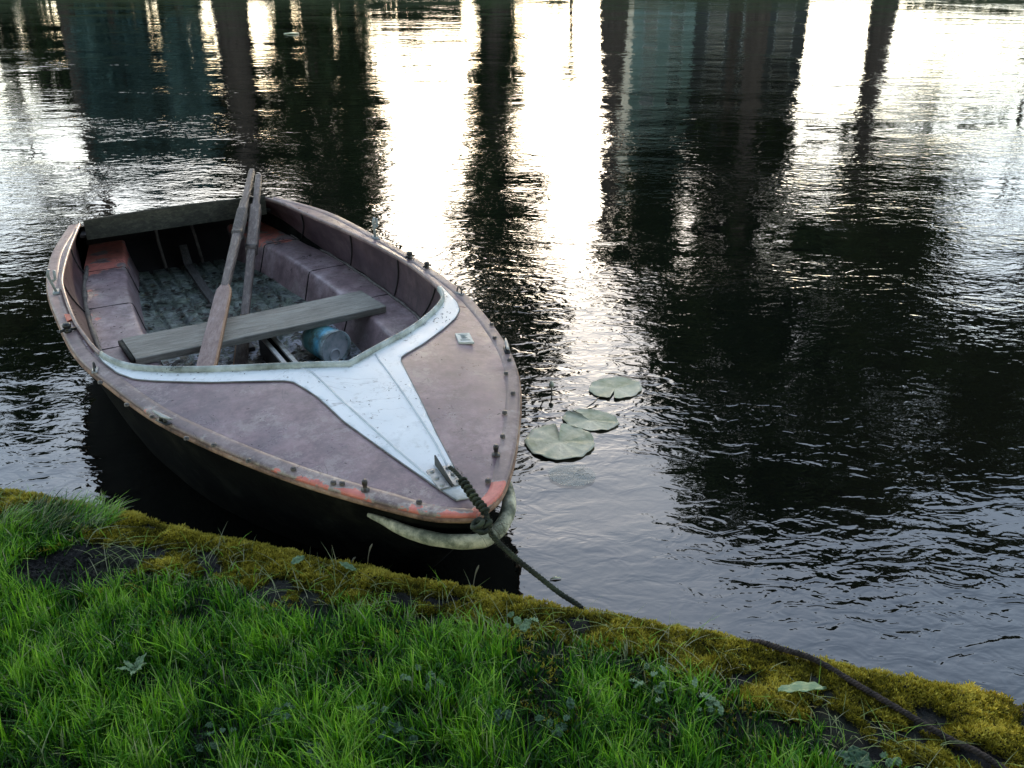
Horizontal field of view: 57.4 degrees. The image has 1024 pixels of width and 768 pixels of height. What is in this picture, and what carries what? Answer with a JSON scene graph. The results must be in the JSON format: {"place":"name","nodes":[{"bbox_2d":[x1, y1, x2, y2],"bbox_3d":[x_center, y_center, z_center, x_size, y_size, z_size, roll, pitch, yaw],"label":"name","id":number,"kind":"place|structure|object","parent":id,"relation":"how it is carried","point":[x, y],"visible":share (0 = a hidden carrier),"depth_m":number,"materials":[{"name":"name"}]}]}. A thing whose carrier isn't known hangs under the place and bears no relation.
{"place":"outdoors","nodes":[
{"label":"outdoors","id":0,"kind":"place"},
{"bbox_2d":[0,0,1023,704],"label":"water","id":1,"kind":"structure","parent":0,"point":[768,254],"depth_m":5.79,"materials":[{"name":"black liquid"}]},
{"bbox_2d":[46,196,521,571],"bbox_3d":[-1.036,-0.166,3.947,1.529,0.665,3.726,-14,30,-27],"label":"rowing boat","id":2,"kind":"object","parent":1,"relation":"on","point":[294,476],"visible":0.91,"depth_m":3.10,"materials":[{"name":"brown wood"}]},
{"bbox_2d":[233,174,261,364],"bbox_3d":[-1.282,-0.596,4.580,0.060,0.454,1.751,-4,27,-8],"label":"oar","id":3,"kind":"object","parent":2,"relation":"in","point":[241,352],"visible":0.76,"depth_m":4.61,"materials":[{"name":"brown wood"}]},
{"bbox_2d":[141,267,356,365],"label":"leaf litter","id":4,"kind":"object","parent":2,"relation":"on","point":[261,358],"visible":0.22,"depth_m":4.60,"materials":[{"name":"brown plant"}]},
{"bbox_2d":[118,291,385,363],"bbox_3d":[-1.100,-0.254,4.042,1.104,0.034,0.244,-15,30,-28],"label":"plank","id":5,"kind":"object","parent":2,"relation":"on","point":[180,341],"visible":0.91,"depth_m":4.01,"materials":[{"name":"grey wood"}]},
{"bbox_2d":[196,168,254,365],"bbox_3d":[-1.338,-0.636,4.488,0.078,0.298,2.132,-4,27,-7],"label":"oar","id":6,"kind":"object","parent":5,"relation":"on","point":[210,349],"visible":0.94,"depth_m":4.10,"materials":[{"name":"brown wood"}]},
{"bbox_2d":[60,221,500,492],"bbox_3d":[-0.969,-0.226,3.751,1.389,0.240,3.021,-14,30,-27],"label":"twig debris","id":7,"kind":"object","parent":2,"relation":"on","point":[295,353],"visible":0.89,"depth_m":3.56,"materials":[{"name":"brown wood"}]},
{"bbox_2d":[301,326,350,360],"bbox_3d":[-0.822,-0.184,4.106,0.177,0.155,0.155,23,35,39],"label":"bailer","id":8,"kind":"object","parent":2,"relation":"on","point":[326,343],"visible":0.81,"depth_m":4.06,"materials":[{"name":"teal plastic"}]},
{"bbox_2d":[447,464,583,609],"bbox_3d":[-0.012,0.476,2.472,0.480,0.408,0.149,17,31,31],"label":"mooring rope","id":9,"kind":"object","parent":2,"relation":"attached to","point":[482,526],"visible":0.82,"depth_m":2.42,"materials":[{"name":"black fabric"}]},
{"bbox_2d":[549,381,553,394],"bbox_3d":[0.165,0.026,3.918,0.022,0.086,0.022,0,26,0],"label":"lily bud","id":10,"kind":"object","parent":1,"relation":"on","point":[551,384],"visible":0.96,"depth_m":3.90,"materials":[{"name":"green plant"}]},
{"bbox_2d":[524,423,594,459],"bbox_3d":[0.182,0.217,3.565,0.269,0.015,0.273,4,27,9],"label":"lily pad","id":11,"kind":"object","parent":1,"relation":"on","point":[566,441],"visible":1,"depth_m":3.57,"materials":[{"name":"green plant"}]},
{"bbox_2d":[562,409,618,430],"bbox_3d":[0.313,0.140,3.723,0.228,0.015,0.176,8,28,16],"label":"lily pad","id":12,"kind":"object","parent":1,"relation":"on","point":[591,419],"visible":1,"depth_m":3.73,"materials":[{"name":"green plant"}]},
{"bbox_2d":[589,376,641,397],"bbox_3d":[0.441,0.015,3.981,0.236,0.012,0.204,-12,29,-22],"label":"lily pad","id":13,"kind":"object","parent":1,"relation":"on","point":[621,387],"visible":1,"depth_m":3.99,"materials":[{"name":"green plant"}]},
{"bbox_2d":[0,486,1023,767],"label":"bank ground","id":14,"kind":"structure","parent":0,"point":[850,731],"depth_m":2.18,"materials":[{"name":"green plant"}]},
{"bbox_2d":[116,653,146,675],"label":"dandelion plant","id":15,"kind":"object","parent":14,"relation":"on","point":[135,668],"visible":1,"depth_m":2.14,"materials":[{"name":"green plant"}]},
{"bbox_2d":[194,722,236,751],"bbox_3d":[-0.626,0.746,1.973,0.077,0.039,0.086,0,26,0],"label":"ground ivy","id":16,"kind":"object","parent":14,"relation":"on","point":[213,745],"visible":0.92,"depth_m":1.97,"materials":[{"name":"green plant"}]},
{"bbox_2d":[263,702,295,721],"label":"ground ivy","id":17,"kind":"object","parent":14,"relation":"on","point":[287,715],"visible":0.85,"depth_m":2.02,"materials":[{"name":"green plant"}]},
{"bbox_2d":[297,740,322,766],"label":"ground ivy","id":18,"kind":"object","parent":14,"relation":"on","point":[311,751],"visible":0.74,"depth_m":1.93,"materials":[{"name":"green plant"}]},
{"bbox_2d":[348,701,388,723],"bbox_3d":[-0.316,0.713,2.060,0.092,0.033,0.055,20,33,34],"label":"clover plant","id":19,"kind":"object","parent":14,"relation":"on","point":[375,718],"visible":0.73,"depth_m":2.04,"materials":[{"name":"green plant"}]},
{"bbox_2d":[377,720,417,746],"bbox_3d":[-0.241,0.739,1.983,0.086,0.035,0.053,0,26,0],"label":"ground ivy","id":20,"kind":"object","parent":14,"relation":"on","point":[399,728],"visible":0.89,"depth_m":1.97,"materials":[{"name":"green plant"}]},
{"bbox_2d":[398,662,444,691],"bbox_3d":[-0.199,0.676,2.142,0.112,0.035,0.085,-12,29,-24],"label":"ground ivy","id":21,"kind":"object","parent":14,"relation":"on","point":[418,668],"visible":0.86,"depth_m":2.14,"materials":[{"name":"green plant"}]},
{"bbox_2d":[472,697,511,729],"bbox_3d":[-0.043,0.713,2.046,0.074,0.034,0.091,-6,27,-12],"label":"ground ivy","id":22,"kind":"object","parent":14,"relation":"on","point":[508,715],"visible":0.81,"depth_m":2.02,"materials":[{"name":"green plant"}]},
{"bbox_2d":[0,487,1023,767],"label":"moss","id":23,"kind":"object","parent":14,"relation":"on","point":[1008,725],"visible":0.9,"depth_m":2.28,"materials":[{"name":"green plant"}]},
{"bbox_2d":[291,555,304,563],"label":"fallen leaf","id":24,"kind":"object","parent":23,"relation":"on","point":[297,559],"visible":1,"depth_m":2.54,"materials":[{"name":"green plant"}]},
{"bbox_2d":[339,561,355,570],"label":"fallen leaf","id":25,"kind":"object","parent":23,"relation":"on","point":[346,565],"visible":1,"depth_m":2.52,"materials":[{"name":"green plant"}]},
{"bbox_2d":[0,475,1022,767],"bbox_3d":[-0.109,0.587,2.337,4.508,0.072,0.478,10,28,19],"label":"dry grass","id":26,"kind":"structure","parent":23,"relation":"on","point":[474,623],"depth_m":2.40,"materials":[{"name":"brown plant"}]},
{"bbox_2d":[778,681,825,692],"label":"fallen leaf","id":27,"kind":"object","parent":23,"relation":"on","point":[801,686],"visible":1,"depth_m":2.09,"materials":[{"name":"green plant"}]},
{"bbox_2d":[505,611,538,631],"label":"ground ivy","id":28,"kind":"object","parent":14,"relation":"on","point":[525,625],"visible":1,"depth_m":2.30,"materials":[{"name":"green plant"}]},
{"bbox_2d":[534,697,574,736],"bbox_3d":[0.106,0.724,2.010,0.100,0.034,0.070,-17,31,-31],"label":"ground ivy","id":29,"kind":"object","parent":14,"relation":"on","point":[540,718],"visible":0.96,"depth_m":2.00,"materials":[{"name":"green plant"}]},
{"bbox_2d":[629,663,667,703],"bbox_3d":[0.326,0.676,2.132,0.088,0.031,0.097,22,34,37],"label":"ground ivy","id":30,"kind":"object","parent":14,"relation":"on","point":[653,674],"visible":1,"depth_m":2.12,"materials":[{"name":"green plant"}]},
{"bbox_2d":[692,677,723,715],"bbox_3d":[0.429,0.704,2.083,0.057,0.036,0.103,-20,33,-35],"label":"ground ivy","id":31,"kind":"object","parent":14,"relation":"on","point":[711,700],"visible":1,"depth_m":2.08,"materials":[{"name":"green plant"}]},
{"bbox_2d":[835,745,873,767],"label":"broadleaf weed","id":32,"kind":"object","parent":14,"relation":"on","point":[859,754],"visible":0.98,"depth_m":1.96,"materials":[{"name":"green plant"}]},
{"bbox_2d":[747,635,1008,767],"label":"root","id":33,"kind":"object","parent":14,"relation":"on","point":[976,751],"visible":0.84,"depth_m":2.10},
{"bbox_2d":[880,751,937,767],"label":"broadleaf weed","id":34,"kind":"object","parent":14,"relation":"on","point":[888,762],"visible":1,"depth_m":1.95,"materials":[{"name":"green plant"}]}
]}

